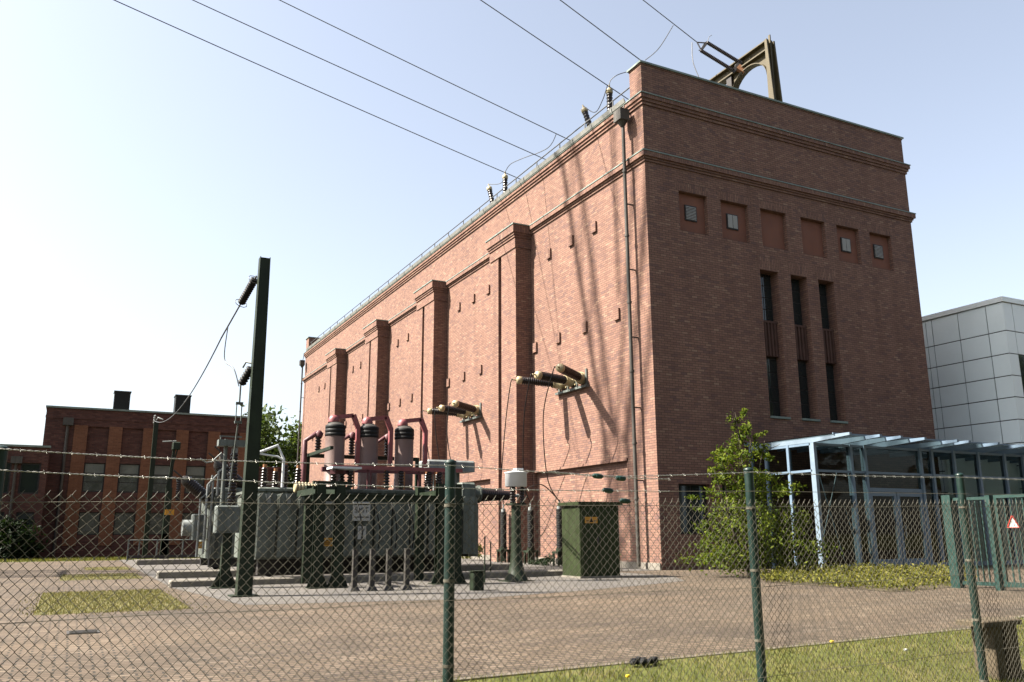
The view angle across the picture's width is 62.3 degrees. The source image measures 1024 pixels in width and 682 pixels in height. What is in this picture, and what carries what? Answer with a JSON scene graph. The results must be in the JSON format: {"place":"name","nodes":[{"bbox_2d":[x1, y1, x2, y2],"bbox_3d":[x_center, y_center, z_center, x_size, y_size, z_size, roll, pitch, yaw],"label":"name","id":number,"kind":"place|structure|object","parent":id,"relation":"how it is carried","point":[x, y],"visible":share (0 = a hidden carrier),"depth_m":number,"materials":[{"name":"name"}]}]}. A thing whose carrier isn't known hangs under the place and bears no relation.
{"place":"outdoors","nodes":[
{"label":"outdoors","id":0,"kind":"place"},
{"bbox_2d":[0,444,50,558],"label":"brick wing","id":1,"kind":"structure","parent":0,"point":[17,484],"depth_m":42.95,"materials":[{"name":"brick"}]},
{"bbox_2d":[3,462,11,493],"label":"window","id":2,"kind":"structure","parent":1,"relation":"in","point":[8,467],"depth_m":42.71,"materials":[{"name":"black glass"}]},
{"bbox_2d":[15,512,33,538],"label":"window","id":3,"kind":"structure","parent":1,"relation":"in","point":[29,514],"depth_m":42.72,"materials":[{"name":"black glass"}]},
{"bbox_2d":[18,463,40,493],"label":"window","id":4,"kind":"structure","parent":1,"relation":"in","point":[28,481],"depth_m":43.14,"materials":[{"name":"black glass"}]},
{"bbox_2d":[34,567,187,614],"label":"grass patch ground","id":5,"kind":"structure","parent":0,"point":[111,593],"depth_m":15.12,"materials":[{"name":"plant"}]},
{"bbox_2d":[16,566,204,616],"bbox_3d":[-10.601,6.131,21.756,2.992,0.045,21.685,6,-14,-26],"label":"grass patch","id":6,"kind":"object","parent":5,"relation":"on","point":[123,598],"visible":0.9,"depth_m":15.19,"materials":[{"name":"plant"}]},
{"bbox_2d":[38,390,246,557],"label":"brick building","id":7,"kind":"structure","parent":0,"point":[121,428],"depth_m":46.27,"materials":[{"name":"red brick"}]},
{"bbox_2d":[77,512,100,534],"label":"window","id":8,"kind":"structure","parent":7,"relation":"in","point":[85,529],"depth_m":45.16,"materials":[{"name":"glass"}]},
{"bbox_2d":[81,463,105,491],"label":"window","id":9,"kind":"structure","parent":7,"relation":"in","point":[92,483],"depth_m":45.69,"materials":[{"name":"glass"}]},
{"bbox_2d":[113,512,134,534],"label":"window","id":10,"kind":"structure","parent":7,"relation":"in","point":[117,523],"depth_m":45.93,"materials":[{"name":"glass"}]},
{"bbox_2d":[117,464,139,492],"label":"window","id":11,"kind":"structure","parent":7,"relation":"in","point":[128,484],"depth_m":46.46,"materials":[{"name":"glass"}]},
{"bbox_2d":[149,513,163,534],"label":"window","id":12,"kind":"structure","parent":7,"relation":"in","point":[158,517],"depth_m":46.63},
{"bbox_2d":[153,465,172,492],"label":"window","id":13,"kind":"structure","parent":7,"relation":"in","point":[159,484],"depth_m":47.20,"materials":[{"name":"glass"}]},
{"bbox_2d":[182,513,197,519],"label":"window","id":14,"kind":"structure","parent":7,"relation":"in","point":[185,514],"depth_m":47.43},
{"bbox_2d":[184,466,204,493],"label":"window","id":15,"kind":"structure","parent":7,"relation":"in","point":[195,472],"depth_m":48.08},
{"bbox_2d":[258,467,281,486],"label":"insulators","id":16,"kind":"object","parent":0,"point":[270,470],"depth_m":72.17,"materials":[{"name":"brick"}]},
{"bbox_2d":[120,558,683,604],"bbox_3d":[-5.386,8.059,30.282,14.500,0.001,31.900,6,-14,-26],"label":"gravel bed","id":17,"kind":"object","parent":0,"point":[266,597],"visible":0.5,"depth_m":18.22,"materials":[{"name":"gravel"}]},
{"bbox_2d":[126,539,197,560],"bbox_3d":[-15.362,9.590,38.944,4.230,0.950,0.080,6,-14,-26],"label":"barrier","id":18,"kind":"object","parent":17,"relation":"on","point":[181,556],"visible":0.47,"depth_m":38.53,"materials":[{"name":"metal"}]},
{"bbox_2d":[135,558,199,564],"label":"concrete beam","id":19,"kind":"structure","parent":17,"relation":"on","point":[163,562],"depth_m":33.24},
{"bbox_2d":[155,441,181,558],"bbox_3d":[-16.161,7.421,39.715,1.212,5.528,0.400,6,-14,-26],"label":"switch post","id":20,"kind":"object","parent":17,"relation":"on","point":[176,446],"visible":0.87,"depth_m":39.68,"materials":[{"name":"grey metal"}]},
{"bbox_2d":[173,446,242,569],"bbox_3d":[-8.490,5.300,27.035,4.740,3.832,2.832,6,-14,-26],"label":"transformer","id":21,"kind":"object","parent":17,"relation":"on","point":[194,487],"visible":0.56,"depth_m":25.41,"materials":[{"name":"grey paint"}]},
{"bbox_2d":[200,435,245,588],"bbox_3d":[-6.460,3.766,18.826,1.039,3.325,0.450,6,-14,-26],"label":"switch pedestal","id":22,"kind":"object","parent":17,"relation":"on","point":[227,534],"visible":0.82,"depth_m":18.74,"materials":[{"name":"grey metal"}]},
{"bbox_2d":[227,256,270,597],"bbox_3d":[-5.099,1.563,16.789,0.500,6.720,0.500,6,-14,-26],"label":"steel pole","id":23,"kind":"object","parent":17,"relation":"on","point":[253,437],"visible":0.94,"depth_m":16.62,"materials":[{"name":"metal"}]},
{"bbox_2d":[221,275,256,338],"bbox_3d":[-5.755,-0.715,17.855,1.390,1.150,0.267,-13,-18,43],"label":"strain insulator","id":24,"kind":"object","parent":23,"relation":"attached to","point":[247,291],"visible":0.98,"depth_m":17.65,"materials":[{"name":"black ceramic"}]},
{"bbox_2d":[224,327,238,385],"bbox_3d":[-5.861,0.309,17.742,0.634,1.362,0.054,-10,-16,38],"label":"drop wire","id":25,"kind":"object","parent":24,"relation":"hanging from","point":[225,360],"visible":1,"depth_m":17.88,"materials":[{"name":"metal"}]},
{"bbox_2d":[238,361,250,385],"bbox_3d":[-5.361,0.651,17.126,0.366,0.489,0.180,-9,-15,33],"label":"standoff insulator","id":26,"kind":"object","parent":23,"relation":"attached to","point":[243,379],"visible":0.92,"depth_m":17.07,"materials":[{"name":"black ceramic"}]},
{"bbox_2d":[228,385,242,490],"bbox_3d":[-5.576,1.931,17.103,0.140,2.155,0.444,6,-14,-26],"label":"hanging rod","id":27,"kind":"object","parent":26,"relation":"hanging from","point":[240,421],"visible":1,"depth_m":17.02,"materials":[{"name":"grey paint"}]},
{"bbox_2d":[156,563,509,578],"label":"concrete beam","id":28,"kind":"structure","parent":17,"relation":"on","point":[185,573],"depth_m":23.27,"materials":[{"name":"concrete"}]},
{"bbox_2d":[348,549,359,591],"bbox_3d":[-3.237,4.704,17.414,0.220,0.835,0.250,6,-14,-26],"label":"cable post","id":29,"kind":"object","parent":17,"relation":"on","point":[354,574],"visible":0.84,"depth_m":17.35,"materials":[{"name":"grey metal"}]},
{"bbox_2d":[168,570,562,587],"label":"concrete beam","id":30,"kind":"structure","parent":17,"relation":"on","point":[261,581],"depth_m":20.71,"materials":[{"name":"concrete"}]},
{"bbox_2d":[365,549,377,590],"bbox_3d":[-2.907,4.739,17.578,0.220,0.835,0.250,6,-14,-26],"label":"cable post","id":31,"kind":"object","parent":17,"relation":"on","point":[372,571],"visible":0.86,"depth_m":17.51,"materials":[{"name":"grey metal"}]},
{"bbox_2d":[234,444,518,576],"bbox_3d":[-3.540,4.706,23.411,7.434,3.245,3.790,6,-14,-26],"label":"transformer","id":32,"kind":"object","parent":17,"relation":"on","point":[287,492],"visible":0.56,"depth_m":21.45,"materials":[{"name":"grey paint"}]},
{"bbox_2d":[300,413,360,486],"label":"grey column","id":33,"kind":"structure","parent":32,"relation":"on","point":[335,431],"depth_m":22.78,"materials":[{"name":"paint"}]},
{"bbox_2d":[345,415,393,488],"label":"grey column","id":34,"kind":"structure","parent":32,"relation":"on","point":[369,433],"depth_m":23.14,"materials":[{"name":"paint"}]},
{"bbox_2d":[321,465,462,489],"bbox_3d":[-3.046,3.604,22.345,3.808,0.580,1.310,6,-14,-26],"label":"busbar","id":35,"kind":"object","parent":32,"relation":"attached to","point":[350,471],"visible":0.81,"depth_m":22.39,"materials":[{"name":"red paint"}]},
{"bbox_2d":[378,417,427,489],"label":"grey column","id":36,"kind":"structure","parent":32,"relation":"on","point":[404,439],"depth_m":23.60,"materials":[{"name":"paint"}]},
{"bbox_2d":[297,446,466,588],"bbox_3d":[-3.538,4.336,21.311,4.160,3.282,4.550,6,-14,-26],"label":"busbar gantry","id":37,"kind":"object","parent":17,"relation":"on","point":[323,491],"visible":0.76,"depth_m":19.70,"materials":[{"name":"green metal"}]},
{"bbox_2d":[357,502,362,548],"bbox_3d":[-3.778,4.556,21.051,0.144,1.161,0.240,9,-16,-34],"label":"control cable","id":38,"kind":"object","parent":37,"relation":"hanging from","point":[361,525],"visible":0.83,"depth_m":20.97,"materials":[{"name":"black rubber"}]},
{"bbox_2d":[374,502,380,547],"bbox_3d":[-3.377,4.600,21.250,0.144,1.161,0.240,9,-16,-34],"label":"control cable","id":39,"kind":"object","parent":37,"relation":"hanging from","point":[379,525],"visible":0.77,"depth_m":21.17,"materials":[{"name":"black rubber"}]},
{"bbox_2d":[391,502,397,547],"bbox_3d":[-2.975,4.643,21.449,0.144,1.161,0.240,9,-16,-34],"label":"control cable","id":40,"kind":"object","parent":37,"relation":"hanging from","point":[396,524],"visible":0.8,"depth_m":21.38,"materials":[{"name":"black rubber"}]},
{"bbox_2d":[408,502,413,547],"bbox_3d":[-2.574,4.687,21.648,0.144,1.161,0.240,9,-16,-34],"label":"control cable","id":41,"kind":"object","parent":37,"relation":"hanging from","point":[413,525],"visible":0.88,"depth_m":21.57,"materials":[{"name":"black rubber"}]},
{"bbox_2d":[382,549,393,589],"bbox_3d":[-2.586,4.774,17.737,0.220,0.835,0.250,6,-14,-26],"label":"cable post","id":42,"kind":"object","parent":17,"relation":"on","point":[389,572],"visible":0.79,"depth_m":17.67,"materials":[{"name":"grey metal"}]},
{"bbox_2d":[400,548,412,589],"bbox_3d":[-2.230,4.813,17.914,0.220,0.835,0.250,6,-14,-26],"label":"cable post","id":43,"kind":"object","parent":17,"relation":"on","point":[404,586],"visible":0.78,"depth_m":17.84,"materials":[{"name":"grey metal"}]},
{"bbox_2d":[462,539,483,560],"bbox_3d":[-1.641,8.957,36.568,1.234,1.127,1.698,6,-14,-26],"label":"wall weed","id":44,"kind":"object","parent":17,"relation":"on","point":[479,550],"depth_m":36.34,"materials":[{"name":"green plant"}]},
{"bbox_2d":[468,570,485,590],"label":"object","id":45,"kind":"object","parent":17,"relation":"on","point":[476,579],"visible":0.88,"depth_m":17.39,"materials":[{"name":"green metal"}]},
{"bbox_2d":[484,536,485,582],"bbox_3d":[-0.650,5.215,20.226,0.050,1.080,0.050,6,-14,-26],"label":"marker rod","id":46,"kind":"object","parent":17,"relation":"on","point":[485,555],"visible":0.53,"depth_m":20.25,"materials":[{"name":"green metal"}]},
{"bbox_2d":[496,504,510,562],"bbox_3d":[-0.343,7.747,34.200,0.440,2.320,0.440,6,-14,-26],"label":"cable termination","id":47,"kind":"object","parent":17,"relation":"on","point":[502,532],"visible":0.85,"depth_m":34.07,"materials":[{"name":"black rubber"}]},
{"bbox_2d":[499,468,533,581],"bbox_3d":[0.103,4.535,21.005,0.720,2.736,0.600,6,-14,-26],"label":"drum pedestal","id":48,"kind":"object","parent":17,"relation":"on","point":[513,479],"visible":0.83,"depth_m":20.93,"materials":[{"name":"white paint"}]},
{"bbox_2d":[523,503,538,564],"bbox_3d":[0.712,7.283,32.175,0.440,2.320,0.440,6,-14,-26],"label":"cable termination","id":49,"kind":"object","parent":17,"relation":"on","point":[529,537],"visible":0.84,"depth_m":32.05,"materials":[{"name":"black rubber"}]},
{"bbox_2d":[529,554,555,565],"bbox_3d":[1.034,8.044,31.241,0.878,0.531,1.935,6,-14,-26],"label":"wall weed","id":50,"kind":"object","parent":17,"relation":"on","point":[548,559],"depth_m":30.78,"materials":[{"name":"green plant"}]},
{"bbox_2d":[552,501,562,565],"bbox_3d":[1.708,6.845,30.263,0.440,2.320,0.440,6,-14,-26],"label":"cable termination","id":51,"kind":"object","parent":17,"relation":"on","point":[559,534],"visible":0.66,"depth_m":30.14,"materials":[{"name":"black rubber"}]},
{"bbox_2d":[558,501,621,578],"bbox_3d":[2.101,5.302,22.652,1.370,1.944,1.080,6,-14,-26],"label":"electrical cabinet","id":52,"kind":"object","parent":17,"relation":"on","point":[581,544],"visible":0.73,"depth_m":22.25,"materials":[{"name":"metal"}]},
{"bbox_2d":[0,0,1023,482],"label":"sky","id":53,"kind":"structure","parent":0,"point":[149,167],"materials":[{"name":"blue"}]},
{"bbox_2d":[10,560,1023,681],"bbox_3d":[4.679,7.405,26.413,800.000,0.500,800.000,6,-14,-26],"label":"ground","id":54,"kind":"structure","parent":0,"point":[579,678],"depth_m":7.96,"materials":[{"name":"green plant"}]},
{"bbox_2d":[0,515,49,559],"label":"dark bush","id":55,"kind":"object","parent":54,"relation":"on","point":[18,542],"visible":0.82,"depth_m":41.01,"materials":[{"name":"green plant"}]},
{"bbox_2d":[0,554,199,561],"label":"grass","id":56,"kind":"structure","parent":54,"relation":"on","point":[73,558],"depth_m":40.03,"materials":[{"name":"plant"}]},
{"bbox_2d":[142,415,162,554],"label":"post","id":57,"kind":"object","parent":54,"relation":"on","point":[151,474],"visible":0.98,"depth_m":42.66,"materials":[{"name":"green metal"}]},
{"bbox_2d":[153,338,220,422],"bbox_3d":[-12.284,2.104,30.767,0.029,1.823,28.196,6,-14,-25],"label":"slack line","id":58,"kind":"object","parent":57,"relation":"attached to","point":[197,381],"visible":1,"depth_m":22.02,"materials":[{"name":"metal"}]},
{"bbox_2d":[240,404,301,487],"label":"tree","id":59,"kind":"object","parent":54,"relation":"on","point":[269,433],"visible":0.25,"depth_m":80.27,"materials":[{"name":"green plant"}]},
{"bbox_2d":[0,560,1023,681],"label":"paved yard","id":60,"kind":"structure","parent":54,"relation":"on","point":[149,661],"depth_m":10.51,"materials":[{"name":"brick"}]},
{"bbox_2d":[66,629,99,634],"bbox_3d":[-5.178,3.510,10.239,0.360,0.015,0.360,6,-14,-26],"label":"drain grate","id":61,"kind":"object","parent":60,"relation":"on","point":[90,631],"visible":0.85,"depth_m":10.19,"materials":[{"name":"grey metal"}]},
{"bbox_2d":[296,60,947,569],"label":"brick building","id":62,"kind":"structure","parent":60,"relation":"on","point":[678,264],"depth_m":32.21,"materials":[{"name":"brick"}]},
{"bbox_2d":[424,408,467,418],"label":"wall bushing","id":63,"kind":"object","parent":62,"relation":"attached to","point":[437,412],"depth_m":40.78,"materials":[{"name":"brown ceramic"}]},
{"bbox_2d":[437,405,472,416],"bbox_3d":[-2.723,3.288,39.993,2.119,0.485,0.565,9,-16,-36],"label":"wall bushing","id":64,"kind":"object","parent":62,"relation":"attached to","point":[444,408],"depth_m":39.75,"materials":[{"name":"brown ceramic"}]},
{"bbox_2d":[434,407,443,483],"bbox_3d":[-3.105,5.309,39.052,1.132,4.467,0.148,6,-14,-26],"label":"hanging cable","id":65,"kind":"object","parent":64,"relation":"hanging from","point":[436,437],"visible":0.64,"depth_m":39.10,"materials":[{"name":"black rubber"}]},
{"bbox_2d":[452,400,479,415],"bbox_3d":[-2.072,3.030,38.868,0.605,0.485,2.583,-5,-13,18],"label":"wall bushing","id":66,"kind":"object","parent":62,"relation":"attached to","point":[474,409],"depth_m":38.77,"materials":[{"name":"brown ceramic"}]},
{"bbox_2d":[447,403,450,458],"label":"hanging cable","id":67,"kind":"object","parent":66,"relation":"hanging from","point":[447,430],"visible":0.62,"depth_m":37.72,"materials":[{"name":"metal"}]},
{"bbox_2d":[460,403,481,422],"bbox_3d":[-1.968,3.428,40.492,0.155,0.700,2.300,6,-14,-26],"label":"bushing bracket","id":68,"kind":"object","parent":62,"relation":"attached to","point":[472,418],"visible":0.74,"depth_m":39.96,"materials":[{"name":"metal"}]},
{"bbox_2d":[487,184,493,202],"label":"roof bushing","id":69,"kind":"object","parent":62,"relation":"on","point":[489,190],"visible":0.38,"depth_m":44.88,"materials":[{"name":"brown ceramic"}]},
{"bbox_2d":[502,173,507,192],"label":"roof bushing","id":70,"kind":"object","parent":62,"relation":"on","point":[505,178],"visible":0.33,"depth_m":43.23,"materials":[{"name":"brown ceramic"}]},
{"bbox_2d":[513,376,565,390],"bbox_3d":[1.071,1.615,32.711,2.130,0.494,0.568,3,-13,-15],"label":"wall bushing","id":71,"kind":"object","parent":62,"relation":"attached to","point":[525,380],"depth_m":32.67,"materials":[{"name":"brown ceramic"}]},
{"bbox_2d":[501,379,512,503],"bbox_3d":[-0.256,4.045,33.440,0.246,4.633,3.144,1,-13,-7],"label":"hanging cable","id":72,"kind":"object","parent":71,"relation":"hanging from","point":[504,436],"visible":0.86,"depth_m":33.16,"materials":[{"name":"black rubber"}]},
{"bbox_2d":[532,371,574,387],"bbox_3d":[1.513,1.425,31.862,2.119,0.485,0.565,9,-16,-36],"label":"wall bushing","id":73,"kind":"object","parent":62,"relation":"attached to","point":[557,378],"depth_m":31.70,"materials":[{"name":"brown ceramic"}]},
{"bbox_2d":[523,374,531,501],"bbox_3d":[0.570,3.712,31.743,0.347,4.622,2.444,0,-13,-1],"label":"hanging cable","id":74,"kind":"object","parent":73,"relation":"hanging from","point":[523,429],"visible":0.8,"depth_m":31.61,"materials":[{"name":"black rubber"}]},
{"bbox_2d":[556,363,584,384],"bbox_3d":[2.163,1.168,30.737,0.605,0.485,2.583,-5,-13,18],"label":"wall bushing","id":75,"kind":"object","parent":62,"relation":"attached to","point":[578,377],"depth_m":30.60,"materials":[{"name":"brown ceramic"}]},
{"bbox_2d":[543,366,555,495],"bbox_3d":[1.357,3.338,30.067,0.533,4.600,2.019,-1,-13,5],"label":"hanging cable","id":76,"kind":"object","parent":75,"relation":"hanging from","point":[543,431],"visible":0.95,"depth_m":30.10,"materials":[{"name":"black rubber"}]},
{"bbox_2d":[555,368,588,395],"bbox_3d":[2.267,1.566,32.362,0.155,0.700,2.300,6,-14,-26],"label":"bushing bracket","id":77,"kind":"object","parent":62,"relation":"attached to","point":[568,390],"visible":0.7,"depth_m":31.93,"materials":[{"name":"metal"}]},
{"bbox_2d":[581,105,591,125],"bbox_3d":[3.472,-8.891,36.224,1.141,2.950,0.398,-10,-16,37],"label":"roof bushing","id":78,"kind":"object","parent":62,"relation":"on","point":[584,111],"visible":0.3,"depth_m":36.55,"materials":[{"name":"brown ceramic"}]},
{"bbox_2d":[606,84,612,109],"bbox_3d":[4.024,-9.217,34.751,0.400,2.815,0.400,6,-14,-26],"label":"roof bushing","id":79,"kind":"object","parent":62,"relation":"on","point":[609,93],"visible":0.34,"depth_m":34.84,"materials":[{"name":"brown ceramic"}]},
{"bbox_2d":[678,484,707,533],"bbox_3d":[5.852,5.497,27.743,1.294,1.594,0.090,6,-14,-26],"label":"basement window","id":80,"kind":"structure","parent":62,"relation":"in","point":[682,487],"depth_m":27.72,"materials":[{"name":"black glass"}]},
{"bbox_2d":[722,485,736,533],"bbox_3d":[7.190,5.642,28.406,0.694,1.594,0.090,6,-14,-26],"label":"basement window","id":81,"kind":"structure","parent":62,"relation":"in","point":[723,487],"depth_m":28.46,"materials":[{"name":"black glass"}]},
{"bbox_2d":[709,34,782,101],"bbox_3d":[9.028,-9.614,37.183,0.460,4.581,7.350,6,-14,-26],"label":"roof portal","id":82,"kind":"object","parent":62,"relation":"on","point":[763,54],"visible":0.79,"depth_m":34.98,"materials":[{"name":"beige metal"}]},
{"bbox_2d":[697,35,745,73],"bbox_3d":[8.928,-12.229,36.183,2.004,1.920,0.220,-2,-13,6],"label":"strain insulator","id":83,"kind":"object","parent":82,"relation":"attached to","point":[738,67],"visible":1,"depth_m":36.09,"materials":[{"name":"brown ceramic"}]},
{"bbox_2d":[643,0,696,41],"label":"overhead line","id":84,"kind":"object","parent":83,"relation":"attached to","point":[669,20],"visible":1,"depth_m":36.52,"materials":[{"name":"metal"}]},
{"bbox_2d":[760,274,790,418],"bbox_3d":[9.373,0.121,30.748,0.920,5.466,0.506,6,-14,-26],"label":"slot window","id":85,"kind":"structure","parent":62,"relation":"in","point":[770,326],"depth_m":30.85,"materials":[{"name":"black glass"}]},
{"bbox_2d":[791,279,820,421],"bbox_3d":[10.688,0.263,31.401,0.870,5.466,0.506,6,-14,-26],"label":"slot window","id":86,"kind":"structure","parent":62,"relation":"in","point":[800,330],"depth_m":31.50,"materials":[{"name":"black glass"}]},
{"bbox_2d":[819,284,847,423],"bbox_3d":[11.941,0.399,32.022,0.860,5.466,0.506,6,-14,-26],"label":"slot window","id":87,"kind":"structure","parent":62,"relation":"in","point":[829,350],"depth_m":32.13,"materials":[{"name":"black glass"}]},
{"bbox_2d":[421,615,1023,681],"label":"kerb","id":88,"kind":"structure","parent":60,"relation":"on","point":[535,671],"depth_m":7.65,"materials":[{"name":"concrete"}]},
{"bbox_2d":[763,572,965,591],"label":"plant bed soil","id":89,"kind":"structure","parent":60,"relation":"on","point":[895,589],"depth_m":17.99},
{"bbox_2d":[674,407,843,576],"bbox_3d":[6.298,4.050,22.844,4.586,4.583,3.589,6,-14,-26],"label":"young tree","id":90,"kind":"object","parent":89,"relation":"on","point":[721,459],"visible":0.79,"depth_m":22.46,"materials":[{"name":"green plant"}]},
{"bbox_2d":[746,560,984,590],"bbox_3d":[8.831,5.808,21.532,5.370,0.484,10.772,-8,-15,29],"label":"ground cover","id":91,"kind":"object","parent":89,"relation":"on","point":[824,578],"visible":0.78,"depth_m":19.83,"materials":[{"name":"plant"}]},
{"bbox_2d":[744,432,1023,567],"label":"glass annex","id":92,"kind":"object","parent":60,"relation":"on","point":[980,463],"visible":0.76,"depth_m":28.21,"materials":[{"name":"blue metal"}]},
{"bbox_2d":[870,492,903,567],"bbox_3d":[11.933,6.016,27.027,1.230,2.360,0.135,6,-14,-26],"label":"door","id":93,"kind":"structure","parent":92,"relation":"in","point":[893,494],"depth_m":27.14,"materials":[{"name":"blue metal"}]},
{"bbox_2d":[896,493,929,566],"bbox_3d":[13.052,6.137,27.582,1.220,2.360,0.135,6,-14,-26],"label":"door","id":94,"kind":"structure","parent":92,"relation":"in","point":[920,497],"depth_m":27.61,"materials":[{"name":"blue metal"}]},
{"bbox_2d":[941,495,1023,590],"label":"swing gate","id":95,"kind":"structure","parent":60,"relation":"on","point":[986,498],"depth_m":17.15,"materials":[{"name":"green metal"}]},
{"bbox_2d":[0,445,1023,681],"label":"chain link fence","id":96,"kind":"object","parent":54,"relation":"on","point":[449,506],"visible":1,"depth_m":5.67,"materials":[{"name":"metal"}]},
{"bbox_2d":[629,656,658,665],"bbox_3d":[1.184,2.852,7.558,0.325,0.076,0.128,6,-14,-26],"label":"dark clod","id":97,"kind":"object","parent":54,"relation":"on","point":[644,662],"visible":0.84,"depth_m":7.53,"materials":[{"name":"black stone"}]},
{"bbox_2d":[955,617,1022,679],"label":"wooden bench","id":98,"kind":"object","parent":54,"relation":"on","point":[1000,646],"visible":0.56,"depth_m":8.32,"materials":[{"name":"brown wood"}]},
{"bbox_2d":[904,540,920,558],"bbox_3d":[13.738,7.301,29.200,0.440,0.840,0.440,6,-14,-26],"label":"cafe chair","id":99,"kind":"object","parent":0,"point":[906,541],"visible":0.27,"depth_m":29.41,"materials":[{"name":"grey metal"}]},
{"bbox_2d":[922,296,1023,501],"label":"white clad building","id":100,"kind":"structure","parent":0,"point":[975,358],"depth_m":36.93,"materials":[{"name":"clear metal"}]},
{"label":"anchor post","id":101,"kind":"object","parent":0,"visible":0},
{"bbox_2d":[114,0,519,178],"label":"overhead line","id":102,"kind":"object","parent":101,"relation":"attached to","point":[306,85],"visible":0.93,"depth_m":35.34,"materials":[{"name":"metal"}]},
{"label":"anchor post","id":103,"kind":"object","parent":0,"visible":0},
{"bbox_2d":[193,0,543,158],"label":"overhead line","id":104,"kind":"object","parent":103,"relation":"attached to","point":[363,77],"visible":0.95,"depth_m":36.28,"materials":[{"name":"metal"}]},
{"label":"anchor post","id":105,"kind":"object","parent":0,"visible":0},
{"bbox_2d":[280,0,568,139],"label":"overhead line","id":106,"kind":"object","parent":105,"relation":"attached to","point":[423,69],"visible":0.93,"depth_m":36.41,"materials":[{"name":"metal"}]},
{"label":"anchor post","id":107,"kind":"object","parent":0,"visible":0},
{"bbox_2d":[481,0,628,99],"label":"overhead line","id":108,"kind":"object","parent":107,"relation":"attached to","point":[552,48],"visible":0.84,"depth_m":34.16,"materials":[{"name":"metal"}]},
{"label":"anchor post","id":109,"kind":"object","parent":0,"visible":0},
{"bbox_2d":[560,0,639,59],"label":"overhead line","id":110,"kind":"object","parent":109,"relation":"attached to","point":[599,29],"visible":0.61,"depth_m":32.81,"materials":[{"name":"metal"}]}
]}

